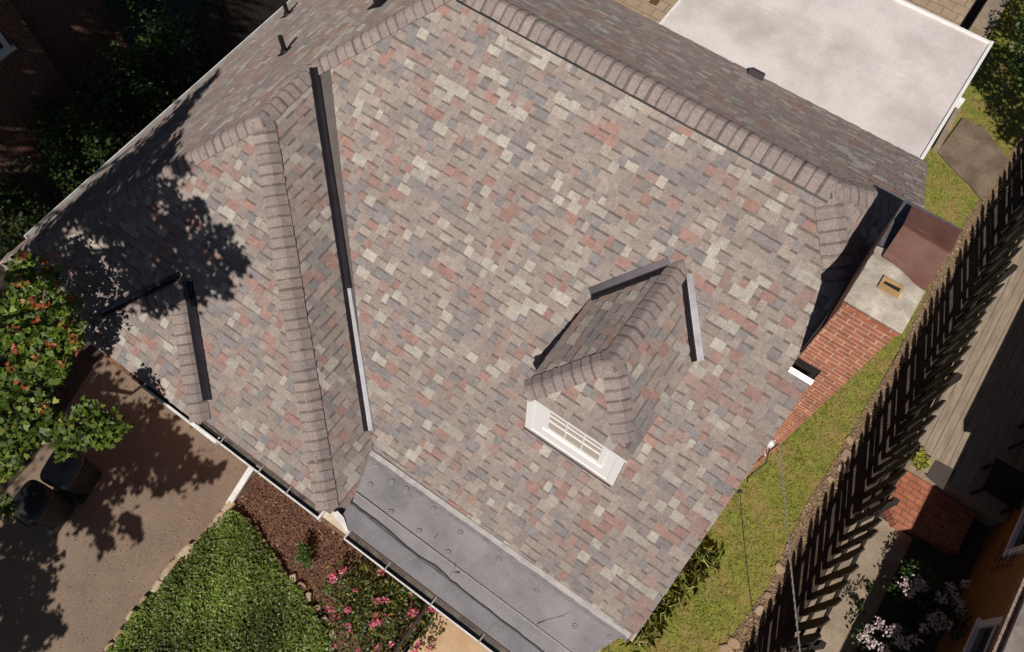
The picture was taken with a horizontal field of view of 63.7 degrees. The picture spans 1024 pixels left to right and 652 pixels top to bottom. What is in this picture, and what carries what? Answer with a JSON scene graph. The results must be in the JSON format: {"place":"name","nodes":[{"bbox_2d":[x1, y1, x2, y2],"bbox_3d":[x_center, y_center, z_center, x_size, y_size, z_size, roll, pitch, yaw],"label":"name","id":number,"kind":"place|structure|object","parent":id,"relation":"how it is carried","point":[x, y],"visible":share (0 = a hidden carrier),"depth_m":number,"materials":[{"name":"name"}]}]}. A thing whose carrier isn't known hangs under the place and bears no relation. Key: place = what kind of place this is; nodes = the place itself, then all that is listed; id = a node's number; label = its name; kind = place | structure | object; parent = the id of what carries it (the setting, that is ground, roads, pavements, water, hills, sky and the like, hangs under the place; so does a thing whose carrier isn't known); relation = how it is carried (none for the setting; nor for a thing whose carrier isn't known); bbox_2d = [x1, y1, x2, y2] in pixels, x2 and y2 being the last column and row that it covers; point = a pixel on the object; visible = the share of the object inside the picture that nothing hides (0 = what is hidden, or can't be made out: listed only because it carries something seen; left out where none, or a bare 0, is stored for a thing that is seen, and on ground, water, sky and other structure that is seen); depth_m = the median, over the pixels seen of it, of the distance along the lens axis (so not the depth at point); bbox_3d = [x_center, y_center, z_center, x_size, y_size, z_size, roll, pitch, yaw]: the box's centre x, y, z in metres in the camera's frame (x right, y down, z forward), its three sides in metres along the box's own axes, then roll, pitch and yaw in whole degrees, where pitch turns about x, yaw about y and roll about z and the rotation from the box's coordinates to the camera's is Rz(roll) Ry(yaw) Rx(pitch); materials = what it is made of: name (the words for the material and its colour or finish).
{"place":"outdoors","nodes":[
{"label":"outdoors","id":0,"kind":"place"},
{"bbox_2d":[0,0,130,184],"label":"brick neighbour house","id":1,"kind":"structure","parent":0,"point":[46,46],"depth_m":15.34,"materials":[{"name":"brown brick"}]},
{"bbox_2d":[0,33,16,60],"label":"window","id":2,"kind":"structure","parent":1,"relation":"in","point":[5,49],"depth_m":14.24,"materials":[{"name":"white paint"}]},
{"bbox_2d":[0,356,256,651],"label":"driveway","id":3,"kind":"structure","parent":0,"point":[149,509],"depth_m":13.07,"materials":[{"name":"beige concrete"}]},
{"bbox_2d":[10,479,74,536],"bbox_3d":[-7.255,2.818,12.745,0.556,0.908,0.632,25,67,10],"label":"trash can","id":4,"kind":"object","parent":3,"relation":"on","point":[34,498],"visible":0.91,"depth_m":12.42,"materials":[{"name":"plastic"}]},
{"bbox_2d":[40,447,101,503],"bbox_3d":[-6.941,2.349,12.992,0.556,0.867,0.678,22,67,9],"label":"trash can","id":5,"kind":"object","parent":3,"relation":"on","point":[61,476],"visible":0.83,"depth_m":12.67,"materials":[{"name":"plastic"}]},
{"bbox_2d":[125,609,133,620],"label":"edging stone","id":6,"kind":"object","parent":3,"relation":"on","point":[128,615],"visible":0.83,"depth_m":12.44,"materials":[{"name":"beige stone"}]},
{"bbox_2d":[139,595,147,603],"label":"edging stone","id":7,"kind":"object","parent":3,"relation":"on","point":[143,598],"visible":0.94,"depth_m":12.54,"materials":[{"name":"beige stone"}]},
{"bbox_2d":[151,579,163,592],"bbox_3d":[-5.447,4.002,12.667,0.112,0.115,0.214,26,67,11],"label":"edging stone","id":8,"kind":"object","parent":3,"relation":"on","point":[156,585],"visible":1,"depth_m":12.62,"materials":[{"name":"beige stone"}]},
{"bbox_2d":[160,567,169,580],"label":"edging stone","id":9,"kind":"object","parent":3,"relation":"on","point":[165,571],"visible":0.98,"depth_m":12.70,"materials":[{"name":"beige stone"}]},
{"bbox_2d":[166,558,180,570],"bbox_3d":[-5.245,3.708,12.807,0.166,0.113,0.270,41,71,16],"label":"edging stone","id":10,"kind":"object","parent":3,"relation":"on","point":[171,563],"visible":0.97,"depth_m":12.76,"materials":[{"name":"beige stone"}]},
{"bbox_2d":[175,542,195,560],"bbox_3d":[-5.104,3.571,12.874,0.187,0.115,0.357,37,70,15],"label":"edging stone","id":11,"kind":"object","parent":3,"relation":"on","point":[183,551],"visible":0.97,"depth_m":12.83,"materials":[{"name":"beige stone"}]},
{"bbox_2d":[0,0,1023,651],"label":"ground","id":12,"kind":"structure","parent":0,"point":[822,544],"depth_m":14.05,"materials":[{"name":"soil"}]},
{"bbox_2d":[0,153,50,256],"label":"leafy shrub","id":13,"kind":"object","parent":12,"relation":"on","point":[10,205],"visible":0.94,"depth_m":14.34,"materials":[{"name":"green plant"}]},
{"bbox_2d":[24,92,78,166],"bbox_3d":[-8.539,-3.595,15.453,1.052,1.403,1.198,-28,68,-13],"label":"leafy shrub","id":14,"kind":"object","parent":12,"relation":"on","point":[45,106],"visible":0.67,"depth_m":15.26,"materials":[{"name":"green plant"}]},
{"bbox_2d":[0,249,132,522],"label":"maple tree","id":15,"kind":"object","parent":12,"relation":"on","point":[29,293],"visible":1,"depth_m":10.05,"materials":[{"name":"green plant"}]},
{"bbox_2d":[37,102,124,200],"bbox_3d":[-7.846,-3.067,14.996,1.671,1.807,1.293,-35,70,-16],"label":"leafy shrub","id":16,"kind":"object","parent":12,"relation":"on","point":[97,152],"visible":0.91,"depth_m":14.80,"materials":[{"name":"green plant"}]},
{"bbox_2d":[0,46,211,419],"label":"leaf litter","id":17,"kind":"object","parent":12,"relation":"on","point":[64,198],"visible":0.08,"depth_m":15.71,"materials":[{"name":"brown plant"}]},
{"bbox_2d":[104,641,115,651],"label":"edging stone","id":18,"kind":"object","parent":12,"relation":"on","point":[108,645],"visible":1,"depth_m":12.25,"materials":[{"name":"beige stone"}]},
{"bbox_2d":[113,627,123,640],"bbox_3d":[-5.886,4.636,12.363,0.119,0.113,0.198,27,68,11],"label":"edging stone","id":19,"kind":"object","parent":12,"relation":"on","point":[117,633],"visible":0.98,"depth_m":12.32,"materials":[{"name":"beige stone"}]},
{"bbox_2d":[73,35,175,148],"bbox_3d":[-7.217,-4.194,15.358,1.546,2.123,1.805,33,69,14],"label":"leafy shrub","id":20,"kind":"object","parent":12,"relation":"on","point":[128,95],"visible":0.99,"depth_m":15.08,"materials":[{"name":"green plant"}]},
{"bbox_2d":[90,0,176,48],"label":"leafy shrub","id":21,"kind":"object","parent":12,"relation":"on","point":[144,12],"visible":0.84,"depth_m":16.07,"materials":[{"name":"green plant"}]},
{"bbox_2d":[118,6,205,95],"bbox_3d":[-6.713,-5.109,15.848,1.432,2.021,1.465,33,69,14],"label":"leafy shrub","id":22,"kind":"object","parent":12,"relation":"on","point":[165,57],"visible":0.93,"depth_m":15.58,"materials":[{"name":"green plant"}]},
{"bbox_2d":[170,0,221,49],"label":"leafy shrub","id":23,"kind":"object","parent":12,"relation":"on","point":[190,24],"visible":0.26,"depth_m":16.40,"materials":[{"name":"green plant"}]},
{"bbox_2d":[194,0,288,64],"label":"board fence","id":24,"kind":"object","parent":12,"relation":"on","point":[236,26],"visible":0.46,"depth_m":16.39,"materials":[{"name":"brown wood"}]},
{"bbox_2d":[169,469,441,651],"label":"mulch bed","id":25,"kind":"object","parent":12,"relation":"on","point":[287,565],"visible":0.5,"depth_m":13.00,"materials":[{"name":"brown wood"}]},
{"bbox_2d":[204,521,216,534],"bbox_3d":[-4.764,3.223,13.041,0.158,0.113,0.264,27,68,11],"label":"edging stone","id":26,"kind":"object","parent":25,"relation":"on","point":[209,525],"visible":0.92,"depth_m":13.00,"materials":[{"name":"beige stone"}]},
{"bbox_2d":[212,511,224,527],"bbox_3d":[-4.646,3.072,13.114,0.176,0.114,0.308,28,68,11],"label":"edging stone","id":27,"kind":"object","parent":25,"relation":"on","point":[219,514],"visible":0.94,"depth_m":13.07,"materials":[{"name":"beige stone"}]},
{"bbox_2d":[106,508,334,651],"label":"ground cover","id":28,"kind":"object","parent":25,"relation":"on","point":[304,630],"visible":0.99,"depth_m":12.49,"materials":[{"name":"green plant"}]},
{"bbox_2d":[221,501,235,511],"bbox_3d":[-4.544,2.902,13.194,0.125,0.115,0.238,34,69,14],"label":"edging stone","id":29,"kind":"object","parent":25,"relation":"on","point":[228,505],"visible":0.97,"depth_m":13.15,"materials":[{"name":"beige stone"}]},
{"bbox_2d":[289,574,296,583],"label":"edging stone","id":30,"kind":"object","parent":25,"relation":"on","point":[293,577],"visible":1,"depth_m":12.72,"materials":[{"name":"beige stone"}]},
{"bbox_2d":[297,581,306,591],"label":"edging stone","id":31,"kind":"object","parent":25,"relation":"on","point":[302,586],"visible":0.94,"depth_m":12.67,"materials":[{"name":"beige stone"}]},
{"bbox_2d":[294,541,313,568],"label":"bush","id":32,"kind":"object","parent":25,"relation":"on","point":[303,557],"visible":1,"depth_m":12.68,"materials":[{"name":"green plant"}]},
{"bbox_2d":[304,591,311,601],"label":"edging stone","id":33,"kind":"object","parent":25,"relation":"on","point":[308,595],"visible":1,"depth_m":12.61,"materials":[{"name":"beige stone"}]},
{"bbox_2d":[311,604,321,614],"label":"edging stone","id":34,"kind":"object","parent":25,"relation":"on","point":[318,610],"visible":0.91,"depth_m":12.54,"materials":[{"name":"beige stone"}]},
{"bbox_2d":[319,615,327,623],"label":"edging stone","id":35,"kind":"object","parent":25,"relation":"on","point":[323,619],"visible":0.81,"depth_m":12.47,"materials":[{"name":"beige stone"}]},
{"bbox_2d":[322,579,336,593],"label":"bush","id":36,"kind":"object","parent":25,"relation":"on","point":[327,583],"visible":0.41,"depth_m":12.60,"materials":[{"name":"green plant"}]},
{"bbox_2d":[311,555,447,651],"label":"azalea bush","id":37,"kind":"object","parent":25,"relation":"on","point":[386,619],"visible":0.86,"depth_m":12.02,"materials":[{"name":"green plant"}]},
{"bbox_2d":[393,595,433,651],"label":"hand rail","id":38,"kind":"object","parent":25,"relation":"on","point":[411,628],"visible":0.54,"depth_m":11.67,"materials":[{"name":"metal"}]},
{"bbox_2d":[408,611,489,651],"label":"landing","id":39,"kind":"object","parent":12,"relation":"on","point":[453,638],"depth_m":12.17,"materials":[{"name":"beige concrete"}]},
{"bbox_2d":[0,0,993,651],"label":"brick house","id":40,"kind":"structure","parent":12,"relation":"on","point":[534,324],"depth_m":9.99,"materials":[{"name":"grey"}]},
{"bbox_2d":[737,489,757,650],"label":"telephone wire","id":41,"kind":"object","parent":40,"relation":"attached to","point":[739,491],"visible":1,"depth_m":9.33,"materials":[{"name":"black plastic"}]},
{"bbox_2d":[764,439,800,651],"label":"power cable","id":42,"kind":"object","parent":40,"relation":"attached to","point":[790,562],"visible":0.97,"depth_m":9.04,"materials":[{"name":"black rubber"}]},
{"bbox_2d":[726,132,1023,651],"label":"gravel strip","id":43,"kind":"object","parent":12,"relation":"on","point":[1011,164],"visible":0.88,"depth_m":14.15,"materials":[{"name":"gravel"}]},
{"bbox_2d":[718,644,732,651],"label":"edging stone","id":44,"kind":"object","parent":43,"relation":"on","point":[725,648],"visible":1,"depth_m":12.41,"materials":[{"name":"beige stone"}]},
{"bbox_2d":[727,637,739,648],"bbox_3d":[3.358,4.794,12.468,0.191,0.040,0.153,11,65,4],"label":"edging stone","id":45,"kind":"object","parent":43,"relation":"on","point":[733,643],"visible":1,"depth_m":12.45,"materials":[{"name":"beige stone"}]},
{"bbox_2d":[754,605,764,614],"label":"edging stone","id":46,"kind":"object","parent":43,"relation":"on","point":[759,609],"visible":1,"depth_m":12.66,"materials":[{"name":"beige stone"}]},
{"bbox_2d":[763,592,771,598],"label":"edging stone","id":47,"kind":"object","parent":43,"relation":"on","point":[767,595],"visible":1,"depth_m":12.75,"materials":[{"name":"beige stone"}]},
{"bbox_2d":[775,562,784,574],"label":"edging stone","id":48,"kind":"object","parent":43,"relation":"on","point":[779,568],"visible":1,"depth_m":12.92,"materials":[{"name":"beige stone"}]},
{"bbox_2d":[827,475,834,483],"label":"edging stone","id":49,"kind":"object","parent":43,"relation":"on","point":[831,479],"visible":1,"depth_m":13.54,"materials":[{"name":"beige stone"}]},
{"bbox_2d":[838,464,849,472],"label":"edging stone","id":50,"kind":"object","parent":43,"relation":"on","point":[842,468],"visible":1,"depth_m":13.62,"materials":[{"name":"beige stone"}]},
{"bbox_2d":[841,448,851,461],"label":"edging stone","id":51,"kind":"object","parent":43,"relation":"on","point":[846,454],"visible":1,"depth_m":13.72,"materials":[{"name":"beige stone"}]},
{"bbox_2d":[846,435,854,444],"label":"edging stone","id":52,"kind":"object","parent":43,"relation":"on","point":[850,440],"visible":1,"depth_m":13.83,"materials":[{"name":"beige stone"}]},
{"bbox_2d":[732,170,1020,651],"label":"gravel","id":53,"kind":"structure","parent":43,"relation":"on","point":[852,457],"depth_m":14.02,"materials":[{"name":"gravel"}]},
{"bbox_2d":[851,616,923,651],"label":"flowering shrub","id":54,"kind":"object","parent":12,"relation":"on","point":[899,642],"visible":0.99,"depth_m":11.90,"materials":[{"name":"white plant"}]},
{"bbox_2d":[782,194,1023,651],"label":"picket fence","id":55,"kind":"object","parent":12,"relation":"on","point":[811,642],"visible":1,"depth_m":13.00,"materials":[{"name":"brown wood"}]},
{"bbox_2d":[883,558,940,608],"bbox_3d":[6.044,3.942,12.472,0.908,0.859,0.771,-2,65,-2],"label":"flowering shrub","id":56,"kind":"object","parent":12,"relation":"on","point":[908,590],"visible":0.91,"depth_m":12.32,"materials":[{"name":"green plant"}]},
{"bbox_2d":[882,468,975,554],"bbox_3d":[6.622,3.029,13.239,1.270,0.240,0.928,33,69,14],"label":"brick step","id":57,"kind":"object","parent":12,"relation":"on","point":[922,509],"visible":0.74,"depth_m":13.13,"materials":[{"name":"brick"}]},
{"bbox_2d":[913,577,972,640],"bbox_3d":[6.337,4.225,12.258,0.974,1.013,0.892,9,65,3],"label":"flowering shrub","id":58,"kind":"object","parent":12,"relation":"on","point":[931,618],"visible":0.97,"depth_m":12.00,"materials":[{"name":"green plant"}]},
{"bbox_2d":[892,213,1023,527],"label":"wooden deck","id":59,"kind":"structure","parent":12,"relation":"on","point":[971,429],"depth_m":13.60,"materials":[{"name":"beige wood"}]},
{"bbox_2d":[910,447,930,470],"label":"potted sprig","id":60,"kind":"object","parent":59,"relation":"on","point":[920,459],"visible":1,"depth_m":13.02,"materials":[{"name":"green plant"}]},
{"bbox_2d":[970,457,1023,513],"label":"patio table","id":61,"kind":"object","parent":59,"relation":"on","point":[1003,482],"visible":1,"depth_m":12.64,"materials":[{"name":"black plastic"}]},
{"bbox_2d":[1008,423,1023,449],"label":"garden chair","id":62,"kind":"object","parent":59,"relation":"on","point":[1020,426],"visible":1,"depth_m":13.19,"materials":[{"name":"metal"}]},
{"bbox_2d":[935,500,1023,651],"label":"ochre house","id":63,"kind":"structure","parent":12,"relation":"on","point":[994,602],"depth_m":11.86,"materials":[{"name":"orange paint"}]},
{"bbox_2d":[962,616,1002,651],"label":"window","id":64,"kind":"structure","parent":63,"relation":"in","point":[981,637],"depth_m":11.36,"materials":[{"name":"white paint"}]},
{"bbox_2d":[990,537,1023,571],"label":"wire trellis","id":65,"kind":"object","parent":63,"relation":"attached to","point":[1006,556],"visible":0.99,"depth_m":12.06,"materials":[{"name":"metal"}]},
{"bbox_2d":[1002,507,1023,558],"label":"window","id":66,"kind":"structure","parent":63,"relation":"in","point":[1018,531],"depth_m":12.14,"materials":[{"name":"white paint"}]},
{"bbox_2d":[968,0,1008,37],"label":"wall","id":67,"kind":"structure","parent":12,"relation":"on","point":[986,18],"depth_m":17.26,"materials":[{"name":"concrete"}]},
{"bbox_2d":[1007,14,1023,89],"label":"evergreen tree","id":68,"kind":"object","parent":12,"relation":"on","point":[1016,66],"visible":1,"depth_m":15.65,"materials":[{"name":"green plant"}]},
{"bbox_2d":[614,0,974,25],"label":"patio","id":69,"kind":"structure","parent":0,"point":[954,11],"depth_m":18.00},
{"bbox_2d":[649,0,659,5],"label":"floor drain","id":70,"kind":"object","parent":69,"relation":"on","point":[655,2],"visible":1,"depth_m":17.99,"materials":[{"name":"grey metal"}]},
{"bbox_2d":[600,0,1023,651],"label":"lawn","id":71,"kind":"structure","parent":0,"point":[824,458],"depth_m":13.65,"materials":[{"name":"plant"}]},
{"bbox_2d":[624,627,652,651],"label":"daylily clump","id":72,"kind":"object","parent":71,"relation":"on","point":[639,640],"visible":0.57,"depth_m":12.30,"materials":[{"name":"green plant"}]},
{"bbox_2d":[640,617,663,651],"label":"daylily clump","id":73,"kind":"object","parent":71,"relation":"on","point":[651,633],"visible":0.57,"depth_m":12.36,"materials":[{"name":"green plant"}]},
{"bbox_2d":[645,602,672,631],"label":"daylily clump","id":74,"kind":"object","parent":71,"relation":"on","point":[656,613],"visible":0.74,"depth_m":12.46,"materials":[{"name":"green plant"}]},
{"bbox_2d":[655,589,682,622],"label":"daylily clump","id":75,"kind":"object","parent":71,"relation":"on","point":[668,611],"visible":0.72,"depth_m":12.53,"materials":[{"name":"green plant"}]},
{"bbox_2d":[659,581,690,606],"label":"daylily clump","id":76,"kind":"object","parent":71,"relation":"on","point":[675,586],"visible":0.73,"depth_m":12.60,"materials":[{"name":"green plant"}]},
{"bbox_2d":[674,567,703,596],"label":"daylily clump","id":77,"kind":"object","parent":71,"relation":"on","point":[686,579],"visible":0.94,"depth_m":12.66,"materials":[{"name":"green plant"}]},
{"bbox_2d":[683,550,716,590],"bbox_3d":[2.816,3.802,12.761,0.531,0.322,0.646,33,69,14],"label":"daylily clump","id":78,"kind":"object","parent":71,"relation":"on","point":[693,566],"visible":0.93,"depth_m":12.75,"materials":[{"name":"green plant"}]},
{"bbox_2d":[692,540,724,574],"bbox_3d":[3.051,3.597,12.878,0.530,0.289,0.430,20,66,8],"label":"daylily clump","id":79,"kind":"object","parent":71,"relation":"on","point":[709,553],"visible":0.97,"depth_m":12.83,"materials":[{"name":"green plant"}]},
{"bbox_2d":[931,108,960,152],"bbox_3d":[8.739,-3.959,16.579,0.120,0.160,1.198,31,68,13],"label":"slab edging","id":80,"kind":"object","parent":71,"relation":"on","point":[936,147],"visible":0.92,"depth_m":16.48,"materials":[{"name":"concrete"}]},
{"bbox_2d":[937,117,1007,201],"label":"stone slab","id":81,"kind":"structure","parent":71,"relation":"on","point":[972,156],"depth_m":16.32,"materials":[{"name":"beige stone"}]},
{"bbox_2d":[785,510,912,651],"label":"concrete path","id":82,"kind":"structure","parent":0,"point":[886,546],"depth_m":12.85,"materials":[{"name":"beige concrete"}]},
{"bbox_2d":[854,599,860,605],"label":"path weed","id":83,"kind":"object","parent":82,"relation":"on","point":[857,602],"visible":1,"depth_m":12.66,"materials":[{"name":"green plant"}]},
{"bbox_2d":[858,604,865,614],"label":"path weed","id":84,"kind":"object","parent":82,"relation":"on","point":[860,610],"visible":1,"depth_m":12.61,"materials":[{"name":"green plant"}]},
{"bbox_2d":[866,583,872,594],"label":"path weed","id":85,"kind":"object","parent":82,"relation":"on","point":[868,588],"visible":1,"depth_m":12.76,"materials":[{"name":"green plant"}]},
{"bbox_2d":[926,460,955,488],"bbox_3d":[6.818,2.364,13.125,0.353,0.009,0.412,33,69,14],"label":"door mat","id":86,"kind":"object","parent":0,"point":[939,474],"depth_m":13.12,"materials":[{"name":"fabric"}]}
]}

